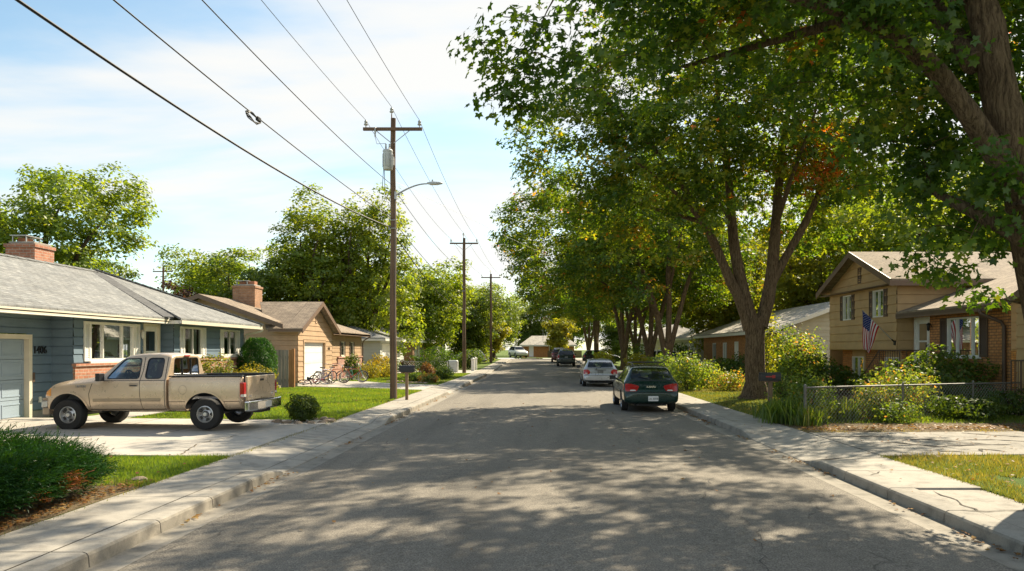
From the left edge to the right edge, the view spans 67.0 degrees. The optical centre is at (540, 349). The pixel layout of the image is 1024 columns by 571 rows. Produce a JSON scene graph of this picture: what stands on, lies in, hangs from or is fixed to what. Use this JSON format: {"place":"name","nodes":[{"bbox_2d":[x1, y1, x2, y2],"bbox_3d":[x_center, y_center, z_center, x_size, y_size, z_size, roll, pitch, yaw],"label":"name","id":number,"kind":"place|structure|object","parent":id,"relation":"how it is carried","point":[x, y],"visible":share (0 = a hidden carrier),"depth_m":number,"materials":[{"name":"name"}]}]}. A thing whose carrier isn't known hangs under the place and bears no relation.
{"place":"outdoors","nodes":[
{"label":"outdoors","id":0,"kind":"place"},
{"bbox_2d":[0,478,152,534],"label":"garden soil","id":1,"kind":"structure","parent":0,"point":[44,507],"depth_m":8.97,"materials":[{"name":"brown soil"}]},
{"bbox_2d":[0,420,126,517],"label":"juniper bush","id":2,"kind":"object","parent":1,"relation":"on","point":[34,466],"visible":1,"depth_m":8.94,"materials":[{"name":"green plant"}]},
{"bbox_2d":[0,479,152,529],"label":"fallen leaves","id":3,"kind":"object","parent":1,"relation":"on","point":[87,497],"visible":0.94,"depth_m":8.90,"materials":[{"name":"brown plant"}]},
{"bbox_2d":[0,418,328,456],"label":"driveway","id":4,"kind":"structure","parent":0,"point":[145,436],"depth_m":16.27,"materials":[{"name":"concrete"}]},
{"bbox_2d":[41,353,280,429],"bbox_3d":[-8.680,0.919,17.854,4.880,1.696,2.320,0,0,2],"label":"pickup truck","id":5,"kind":"object","parent":4,"relation":"on","point":[170,382],"visible":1,"depth_m":16.98,"materials":[{"name":"beige paint"}]},
{"bbox_2d":[0,359,510,570],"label":"sidewalk","id":6,"kind":"structure","parent":0,"point":[83,539],"depth_m":9.36,"materials":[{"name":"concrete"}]},
{"bbox_2d":[301,381,435,389],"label":"driveway","id":7,"kind":"structure","parent":0,"point":[350,384],"depth_m":38.66,"materials":[{"name":"concrete"}]},
{"bbox_2d":[0,0,1022,358],"label":"sky","id":8,"kind":"structure","parent":0,"point":[62,103],"materials":[{"name":"blue"}]},
{"bbox_2d":[8,350,1023,568],"bbox_3d":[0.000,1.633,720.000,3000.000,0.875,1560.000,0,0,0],"label":"ground","id":9,"kind":"structure","parent":0,"point":[504,354],"depth_m":13.12,"materials":[{"name":"green plant"}]},
{"bbox_2d":[0,161,161,333],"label":"maple tree","id":10,"kind":"object","parent":9,"relation":"on","point":[37,217],"visible":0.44,"depth_m":44.84,"materials":[{"name":"green plant"}]},
{"bbox_2d":[54,244,143,280],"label":"dark tree","id":11,"kind":"object","parent":9,"relation":"on","point":[120,268],"visible":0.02,"depth_m":92.08,"materials":[{"name":"green plant"}]},
{"bbox_2d":[0,235,263,418],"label":"ranch house","id":12,"kind":"structure","parent":9,"relation":"on","point":[68,322],"depth_m":22.46,"materials":[{"name":"blue"}]},
{"bbox_2d":[0,334,31,418],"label":"garage door","id":13,"kind":"structure","parent":12,"relation":"in","point":[15,349],"depth_m":19.73,"materials":[{"name":"white metal"}]},
{"bbox_2d":[73,321,136,362],"bbox_3d":[-12.963,-0.200,22.950,0.675,1.180,2.500,0,0,0],"label":"window","id":14,"kind":"structure","parent":12,"relation":"in","point":[110,342],"depth_m":22.93,"materials":[{"name":"glass"}]},
{"bbox_2d":[142,323,159,353],"bbox_3d":[-12.832,0.187,25.220,0.375,2.054,1.060,0,0,0],"label":"door","id":15,"kind":"structure","parent":12,"relation":"in","point":[147,327],"depth_m":25.53,"materials":[{"name":"white paint"}]},
{"bbox_2d":[173,327,203,357],"bbox_3d":[-12.562,-0.240,27.335,0.675,1.100,1.530,0,0,0],"label":"window","id":16,"kind":"structure","parent":12,"relation":"in","point":[193,335],"depth_m":27.88,"materials":[{"name":"glass"}]},
{"bbox_2d":[219,330,237,357],"bbox_3d":[-12.562,-0.230,30.575,0.675,1.080,1.450,0,0,0],"label":"window","id":17,"kind":"structure","parent":12,"relation":"in","point":[230,336],"depth_m":31.18,"materials":[{"name":"glass"}]},
{"bbox_2d":[88,452,230,486],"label":"grass","id":18,"kind":"structure","parent":9,"relation":"on","point":[155,461],"depth_m":11.88,"materials":[{"name":"green plant"}]},
{"bbox_2d":[157,278,217,297],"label":"plum tree","id":19,"kind":"object","parent":9,"relation":"on","point":[187,292],"visible":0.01,"depth_m":52.33,"materials":[{"name":"green plant"}]},
{"bbox_2d":[154,243,266,296],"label":"leafy tree","id":20,"kind":"object","parent":9,"relation":"on","point":[190,278],"visible":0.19,"depth_m":95.51,"materials":[{"name":"green plant"}]},
{"bbox_2d":[185,246,319,301],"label":"dark tree","id":21,"kind":"object","parent":9,"relation":"on","point":[259,277],"visible":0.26,"depth_m":59.21,"materials":[{"name":"green plant"}]},
{"bbox_2d":[252,349,294,386],"bbox_3d":[-12.770,0.885,36.900,2.060,1.850,0.120,0,0,0],"label":"wooden fence","id":22,"kind":"object","parent":9,"relation":"on","point":[286,370],"visible":0.52,"depth_m":36.89,"materials":[{"name":"brown wood"}]},
{"bbox_2d":[130,386,420,419],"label":"grass","id":23,"kind":"structure","parent":9,"relation":"on","point":[345,396],"depth_m":27.10,"materials":[{"name":"green plant"}]},
{"bbox_2d":[187,280,370,385],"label":"ranch house","id":24,"kind":"structure","parent":9,"relation":"on","point":[315,336],"depth_m":40.50,"materials":[{"name":"beige wood"}]},
{"bbox_2d":[303,340,325,384],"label":"garage door","id":25,"kind":"structure","parent":24,"relation":"in","point":[314,351],"depth_m":41.17,"materials":[{"name":"beige metal"}]},
{"bbox_2d":[284,393,321,420],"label":"boxwood shrub","id":26,"kind":"object","parent":9,"relation":"on","point":[300,407],"visible":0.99,"depth_m":19.18,"materials":[{"name":"green plant"}]},
{"bbox_2d":[262,181,389,343],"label":"tall tree","id":27,"kind":"object","parent":9,"relation":"on","point":[312,262],"visible":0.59,"depth_m":61.26,"materials":[{"name":"green plant"}]},
{"bbox_2d":[343,351,361,379],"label":"leafy shrub","id":28,"kind":"object","parent":9,"relation":"on","point":[352,360],"visible":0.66,"depth_m":46.13,"materials":[{"name":"green plant"}]},
{"bbox_2d":[314,184,426,356],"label":"tall tree","id":29,"kind":"object","parent":9,"relation":"on","point":[368,246],"visible":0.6,"depth_m":63.27,"materials":[{"name":"green plant"}]},
{"bbox_2d":[335,320,405,369],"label":"ranch house","id":30,"kind":"structure","parent":9,"relation":"on","point":[373,344],"depth_m":59.27,"materials":[{"name":"grey"}]},
{"bbox_2d":[357,361,386,378],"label":"golden shrub","id":31,"kind":"object","parent":9,"relation":"on","point":[369,369],"visible":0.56,"depth_m":48.05,"materials":[{"name":"yellow plant"}]},
{"bbox_2d":[363,107,442,398],"bbox_3d":[-5.045,-3.381,28.229,2.910,10.995,0.633,0,0,0],"label":"utility pole","id":32,"kind":"object","parent":9,"relation":"on","point":[389,159],"visible":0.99,"depth_m":28.30,"materials":[{"name":"brown wood"}]},
{"bbox_2d":[15,0,462,308],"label":"overhead wire","id":33,"kind":"object","parent":32,"relation":"attached to","point":[28,7],"visible":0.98,"depth_m":11.92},
{"bbox_2d":[113,0,461,294],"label":"overhead wire","id":34,"kind":"object","parent":32,"relation":"attached to","point":[258,119],"visible":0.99,"depth_m":14.51,"materials":[{"name":"black paint"}]},
{"bbox_2d":[202,0,461,268],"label":"overhead wire","id":35,"kind":"object","parent":32,"relation":"attached to","point":[308,108],"visible":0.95,"depth_m":17.53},
{"bbox_2d":[374,326,435,360],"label":"ranch house","id":36,"kind":"structure","parent":9,"relation":"on","point":[415,352],"depth_m":74.84,"materials":[{"name":"brick"}]},
{"bbox_2d":[352,373,469,384],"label":"grass","id":37,"kind":"structure","parent":9,"relation":"on","point":[459,375],"depth_m":45.95,"materials":[{"name":"green plant"}]},
{"bbox_2d":[371,255,477,352],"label":"leafy tree","id":38,"kind":"object","parent":9,"relation":"on","point":[431,299],"visible":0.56,"depth_m":78.24,"materials":[{"name":"green plant"}]},
{"bbox_2d":[420,345,453,367],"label":"clipped hedge","id":39,"kind":"object","parent":9,"relation":"on","point":[436,352],"visible":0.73,"depth_m":70.10,"materials":[{"name":"green plant"}]},
{"bbox_2d":[450,233,477,372],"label":"utility pole","id":40,"kind":"object","parent":9,"relation":"on","point":[464,324],"visible":0.98,"depth_m":58.90,"materials":[{"name":"brown wood"}]},
{"bbox_2d":[437,278,509,361],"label":"dark tree","id":41,"kind":"object","parent":9,"relation":"on","point":[474,330],"visible":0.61,"depth_m":90.62,"materials":[{"name":"green plant"}]},
{"bbox_2d":[483,322,511,359],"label":"young tree","id":42,"kind":"object","parent":9,"relation":"on","point":[497,343],"visible":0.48,"depth_m":96.38,"materials":[{"name":"green plant"}]},
{"bbox_2d":[474,291,527,358],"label":"leafy tree","id":43,"kind":"object","parent":9,"relation":"on","point":[510,310],"visible":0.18,"depth_m":122.12,"materials":[{"name":"green plant"}]},
{"bbox_2d":[507,296,559,358],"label":"dark tree","id":44,"kind":"object","parent":9,"relation":"on","point":[528,329],"visible":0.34,"depth_m":143.61,"materials":[{"name":"green plant"}]},
{"bbox_2d":[519,336,576,358],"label":"ranch house","id":45,"kind":"structure","parent":9,"relation":"on","point":[534,346],"depth_m":118.98,"materials":[{"name":"orange brick"}]},
{"bbox_2d":[541,317,580,348],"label":"young tree","id":46,"kind":"object","parent":9,"relation":"on","point":[559,335],"visible":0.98,"depth_m":110.11,"materials":[{"name":"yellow plant"}]},
{"bbox_2d":[514,258,625,357],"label":"maple tree","id":47,"kind":"object","parent":9,"relation":"on","point":[555,310],"visible":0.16,"depth_m":93.92,"materials":[{"name":"green plant"}]},
{"bbox_2d":[541,291,603,349],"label":"leafy tree","id":48,"kind":"object","parent":9,"relation":"on","point":[579,334],"visible":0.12,"depth_m":147.09,"materials":[{"name":"green plant"}]},
{"bbox_2d":[548,233,625,352],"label":"maple tree","id":49,"kind":"object","parent":9,"relation":"on","point":[596,326],"visible":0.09,"depth_m":84.24,"materials":[{"name":"green plant"}]},
{"bbox_2d":[495,181,733,373],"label":"maple tree","id":50,"kind":"object","parent":9,"relation":"on","point":[649,342],"visible":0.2,"depth_m":57.00,"materials":[{"name":"green plant"}]},
{"bbox_2d":[590,308,642,355],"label":"dark tree","id":51,"kind":"object","parent":9,"relation":"on","point":[610,338],"visible":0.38,"depth_m":140.47,"materials":[{"name":"green plant"}]},
{"bbox_2d":[487,147,765,373],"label":"maple tree","id":52,"kind":"object","parent":9,"relation":"on","point":[697,252],"visible":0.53,"depth_m":48.16,"materials":[{"name":"green plant"}]},
{"bbox_2d":[579,275,703,357],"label":"maple tree","id":53,"kind":"object","parent":9,"relation":"on","point":[634,337],"visible":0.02,"depth_m":76.71,"materials":[{"name":"green plant"}]},
{"bbox_2d":[558,199,730,369],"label":"maple tree","id":54,"kind":"object","parent":9,"relation":"on","point":[623,335],"visible":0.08,"depth_m":65.74,"materials":[{"name":"green plant"}]},
{"bbox_2d":[673,324,704,363],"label":"ranch house","id":55,"kind":"structure","parent":9,"relation":"on","point":[684,337],"depth_m":73.25,"materials":[{"name":"beige"}]},
{"bbox_2d":[671,238,780,351],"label":"leafy tree","id":56,"kind":"object","parent":9,"relation":"on","point":[728,315],"visible":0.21,"depth_m":64.35,"materials":[{"name":"green plant"}]},
{"bbox_2d":[720,351,744,377],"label":"spreading shrub","id":57,"kind":"object","parent":9,"relation":"on","point":[739,364],"visible":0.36,"depth_m":46.73,"materials":[{"name":"green plant"}]},
{"bbox_2d":[446,0,1023,318],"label":"maple tree","id":58,"kind":"object","parent":9,"relation":"on","point":[972,38],"visible":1,"depth_m":9.87,"materials":[{"name":"green plant"}]},
{"bbox_2d":[697,236,808,331],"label":"dark tree","id":59,"kind":"object","parent":9,"relation":"on","point":[760,275],"visible":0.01,"depth_m":65.83,"materials":[{"name":"green plant"}]},
{"bbox_2d":[495,0,1023,399],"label":"maple tree","id":60,"kind":"object","parent":9,"relation":"on","point":[687,178],"visible":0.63,"depth_m":27.01,"materials":[{"name":"green plant"}]},
{"bbox_2d":[693,302,829,376],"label":"ranch house","id":61,"kind":"structure","parent":9,"relation":"on","point":[727,340],"depth_m":49.17,"materials":[{"name":"beige"}]},
{"bbox_2d":[755,278,783,392],"bbox_3d":[9.050,-0.502,31.036,1.293,4.762,1.336,0,0,0],"label":"tall shrub","id":62,"kind":"object","parent":9,"relation":"on","point":[769,340],"visible":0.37,"depth_m":30.83,"materials":[{"name":"yellow plant"}]},
{"bbox_2d":[678,384,922,417],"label":"grass","id":63,"kind":"structure","parent":9,"relation":"on","point":[717,394],"depth_m":28.09,"materials":[{"name":"green plant"}]},
{"bbox_2d":[779,326,829,366],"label":"tall shrub","id":64,"kind":"object","parent":9,"relation":"on","point":[817,345],"visible":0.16,"depth_m":36.09,"materials":[{"name":"green plant"}]},
{"bbox_2d":[740,200,883,330],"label":"leafy tree","id":65,"kind":"object","parent":9,"relation":"on","point":[801,293],"visible":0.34,"depth_m":55.51,"materials":[{"name":"green plant"}]},
{"bbox_2d":[779,157,984,283],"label":"leafy tree","id":66,"kind":"object","parent":9,"relation":"on","point":[797,224],"visible":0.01,"depth_m":62.98,"materials":[{"name":"green plant"}]},
{"bbox_2d":[849,366,922,415],"bbox_3d":[9.161,1.100,20.577,1.836,1.541,1.803,0,0,0],"label":"garden shrub","id":67,"kind":"object","parent":9,"relation":"on","point":[891,383],"visible":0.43,"depth_m":20.38,"materials":[{"name":"green plant"}]},
{"bbox_2d":[808,163,1010,260],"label":"leafy tree","id":68,"kind":"object","parent":9,"relation":"on","point":[894,239],"visible":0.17,"depth_m":47.59,"materials":[{"name":"green plant"}]},
{"bbox_2d":[884,360,935,416],"bbox_3d":[9.894,1.079,20.918,1.401,1.580,1.358,0,0,-20],"label":"garden shrub","id":69,"kind":"object","parent":9,"relation":"on","point":[916,380],"visible":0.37,"depth_m":20.68,"materials":[{"name":"green plant"}]},
{"bbox_2d":[804,380,1019,422],"bbox_3d":[10.268,1.420,20.180,8.586,1.190,0.094,0,0,-22],"label":"chain link fence","id":70,"kind":"object","parent":9,"relation":"on","point":[872,386],"visible":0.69,"depth_m":19.69,"materials":[{"name":"metal"}]},
{"bbox_2d":[815,410,1023,423],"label":"grass","id":71,"kind":"structure","parent":9,"relation":"on","point":[1015,418],"depth_m":19.46,"materials":[{"name":"green plant"}]},
{"bbox_2d":[816,252,1023,405],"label":"split level house","id":72,"kind":"structure","parent":9,"relation":"on","point":[906,315],"depth_m":27.99,"materials":[{"name":"brown wood"}]},
{"bbox_2d":[861,309,895,352],"bbox_3d":[12.267,-0.674,28.086,1.272,1.612,0.158,0,0,-2],"label":"flag","id":73,"kind":"object","parent":72,"relation":"attached to","point":[870,327],"visible":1,"depth_m":28.10,"materials":[{"name":"multicoloured fabric"}]},
{"bbox_2d":[873,289,896,317],"bbox_3d":[13.185,-1.750,29.525,0.630,1.040,0.950,0,0,0],"label":"window","id":74,"kind":"structure","parent":72,"relation":"in","point":[877,294],"depth_m":29.50,"materials":[{"name":"glass"}]},
{"bbox_2d":[914,317,929,363],"bbox_3d":[13.512,-0.133,27.385,0.135,2.014,1.050,0,0,0],"label":"door","id":75,"kind":"structure","parent":72,"relation":"in","point":[921,335],"depth_m":27.51,"materials":[{"name":"white paint"}]},
{"bbox_2d":[945,316,980,358],"bbox_3d":[13.502,-0.370,24.700,0.155,1.320,2.000,0,0,0],"label":"window","id":76,"kind":"structure","parent":72,"relation":"in","point":[962,332],"depth_m":24.69,"materials":[{"name":"glass"}]},
{"bbox_2d":[118,359,1014,570],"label":"road","id":77,"kind":"structure","parent":0,"point":[405,511],"depth_m":9.40,"materials":[{"name":"grey asphalt"}]},
{"bbox_2d":[84,360,1023,570],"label":"gutter","id":78,"kind":"object","parent":77,"relation":"on","point":[119,561],"visible":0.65,"depth_m":9.54,"materials":[{"name":"concrete"}]},
{"bbox_2d":[555,349,575,365],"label":"suv","id":79,"kind":"object","parent":77,"relation":"on","point":[565,356],"visible":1,"depth_m":77.33,"materials":[{"name":"paint"}]},
{"bbox_2d":[577,358,617,385],"bbox_3d":[3.060,1.209,41.750,2.180,1.459,4.288,0,0,0],"label":"hatchback","id":80,"kind":"object","parent":77,"relation":"on","point":[590,372],"visible":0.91,"depth_m":39.72,"materials":[{"name":"silver metal"}]},
{"bbox_2d":[609,361,678,410],"bbox_3d":[3.380,1.165,25.739,2.090,1.545,4.360,0,0,0],"label":"station wagon","id":81,"kind":"object","parent":77,"relation":"on","point":[634,388],"visible":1,"depth_m":23.73,"materials":[{"name":"green paint"}]},
{"bbox_2d":[678,384,742,391],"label":"garden soil","id":82,"kind":"structure","parent":0,"point":[713,388],"depth_m":34.12,"materials":[{"name":"brown soil"}]},
{"bbox_2d":[662,345,712,389],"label":"garden shrub","id":83,"kind":"object","parent":82,"relation":"on","point":[685,366],"visible":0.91,"depth_m":34.13,"materials":[{"name":"green plant"}]},
{"bbox_2d":[674,358,725,387],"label":"garden shrub","id":84,"kind":"object","parent":82,"relation":"on","point":[703,383],"visible":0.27,"depth_m":36.43,"materials":[{"name":"green plant"}]},
{"bbox_2d":[703,367,744,390],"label":"garden shrub","id":85,"kind":"object","parent":82,"relation":"on","point":[723,383],"visible":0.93,"depth_m":33.90,"materials":[{"name":"yellow plant"}]},
{"bbox_2d":[575,359,1023,556],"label":"sidewalk","id":86,"kind":"structure","parent":0,"point":[976,511],"depth_m":10.83,"materials":[{"name":"concrete"}]},
{"bbox_2d":[758,416,1023,432],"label":"garden soil","id":87,"kind":"structure","parent":0,"point":[906,424],"depth_m":18.17,"materials":[{"name":"brown soil"}]},
{"bbox_2d":[759,372,780,402],"bbox_3d":[6.000,1.257,20.294,0.560,1.327,0.211,0,0,-3],"label":"mailbox","id":88,"kind":"object","parent":87,"relation":"on","point":[770,378],"visible":0.81,"depth_m":20.23,"materials":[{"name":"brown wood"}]},
{"bbox_2d":[764,354,799,405],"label":"garden shrub","id":89,"kind":"object","parent":87,"relation":"on","point":[783,390],"visible":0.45,"depth_m":20.81,"materials":[{"name":"green plant"}]},
{"bbox_2d":[757,395,810,425],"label":"iris clump","id":90,"kind":"object","parent":87,"relation":"on","point":[777,414],"visible":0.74,"depth_m":18.84,"materials":[{"name":"green plant"}]},
{"bbox_2d":[786,404,827,426],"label":"iris clump","id":91,"kind":"object","parent":87,"relation":"on","point":[806,418],"visible":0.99,"depth_m":18.29,"materials":[{"name":"green plant"}]},
{"bbox_2d":[775,368,848,423],"bbox_3d":[6.748,1.161,19.346,1.548,1.417,1.600,0,0,-40],"label":"garden shrub","id":92,"kind":"object","parent":87,"relation":"on","point":[794,393],"visible":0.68,"depth_m":19.18,"materials":[{"name":"green plant"}]},
{"bbox_2d":[825,394,862,420],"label":"iris clump","id":93,"kind":"object","parent":87,"relation":"on","point":[851,413],"visible":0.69,"depth_m":19.54,"materials":[{"name":"green plant"}]},
{"bbox_2d":[849,373,896,420],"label":"garden shrub","id":94,"kind":"object","parent":87,"relation":"on","point":[865,400],"visible":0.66,"depth_m":19.81,"materials":[{"name":"green plant"}]},
{"bbox_2d":[858,398,931,423],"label":"garden shrub","id":95,"kind":"object","parent":87,"relation":"on","point":[897,415],"visible":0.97,"depth_m":19.00,"materials":[{"name":"green plant"}]},
{"bbox_2d":[797,423,1023,431],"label":"fallen leaves","id":96,"kind":"object","parent":87,"relation":"on","point":[935,425],"visible":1,"depth_m":17.64,"materials":[{"name":"brown plant"}]},
{"bbox_2d":[913,394,1016,420],"bbox_3d":[10.986,1.515,20.115,2.338,0.723,2.284,0,0,0],"label":"garden shrub","id":97,"kind":"object","parent":87,"relation":"on","point":[967,409],"visible":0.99,"depth_m":19.75,"materials":[{"name":"green plant"}]},
{"bbox_2d":[773,388,1023,416],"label":"garden soil","id":98,"kind":"structure","parent":0,"point":[847,394],"depth_m":29.77,"materials":[{"name":"brown soil"}]},
{"bbox_2d":[765,317,808,392],"bbox_3d":[10.234,0.236,33.028,2.395,3.279,2.344,0,0,38],"label":"tall shrub","id":99,"kind":"object","parent":98,"relation":"on","point":[785,348],"visible":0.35,"depth_m":32.65,"materials":[{"name":"green plant"}]},
{"bbox_2d":[777,326,823,384],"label":"tall shrub","id":100,"kind":"object","parent":98,"relation":"on","point":[804,344],"visible":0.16,"depth_m":34.20,"materials":[{"name":"green plant"}]},
{"bbox_2d":[769,346,837,391],"bbox_3d":[10.940,0.855,32.119,2.755,2.035,3.080,0,0,0],"label":"tall shrub","id":101,"kind":"object","parent":98,"relation":"on","point":[806,362],"visible":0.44,"depth_m":31.62,"materials":[{"name":"green plant"}]},
{"bbox_2d":[803,362,866,393],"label":"spreading shrub","id":102,"kind":"object","parent":98,"relation":"on","point":[840,378],"visible":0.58,"depth_m":31.23,"materials":[{"name":"green plant"}]},
{"bbox_2d":[915,367,944,414],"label":"garden shrub","id":103,"kind":"object","parent":98,"relation":"on","point":[930,390],"visible":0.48,"depth_m":21.42,"materials":[{"name":"green plant"}]},
{"bbox_2d":[874,343,1000,405],"bbox_3d":[12.147,0.832,23.668,3.524,2.082,3.460,0,0,0],"label":"spreading shrub","id":104,"kind":"object","parent":98,"relation":"on","point":[943,372],"visible":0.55,"depth_m":22.87,"materials":[{"name":"green plant"}]},
{"bbox_2d":[964,387,1023,415],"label":"garden shrub","id":105,"kind":"object","parent":98,"relation":"on","point":[1013,401],"visible":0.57,"depth_m":20.66,"materials":[{"name":"green plant"}]},
{"bbox_2d":[809,431,1023,455],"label":"driveway","id":106,"kind":"structure","parent":0,"point":[898,443],"depth_m":14.95,"materials":[{"name":"grey concrete"}]},
{"bbox_2d":[876,451,1023,503],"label":"grass","id":107,"kind":"structure","parent":0,"point":[989,464],"depth_m":11.90,"materials":[{"name":"green plant"}]},
{"label":"garden soil","id":108,"kind":"structure","parent":0,"visible":0},
{"bbox_2d":[200,352,236,374],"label":"yellow green shrub","id":109,"kind":"object","parent":108,"relation":"on","point":[217,368],"visible":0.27,"depth_m":26.77,"materials":[{"name":"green plant"}]},
{"bbox_2d":[236,337,278,378],"bbox_3d":[-11.487,0.659,31.409,1.643,2.406,1.699,0,0,0],"label":"arborvitae","id":110,"kind":"object","parent":108,"relation":"on","point":[258,343],"visible":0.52,"depth_m":31.02,"materials":[{"name":"green plant"}]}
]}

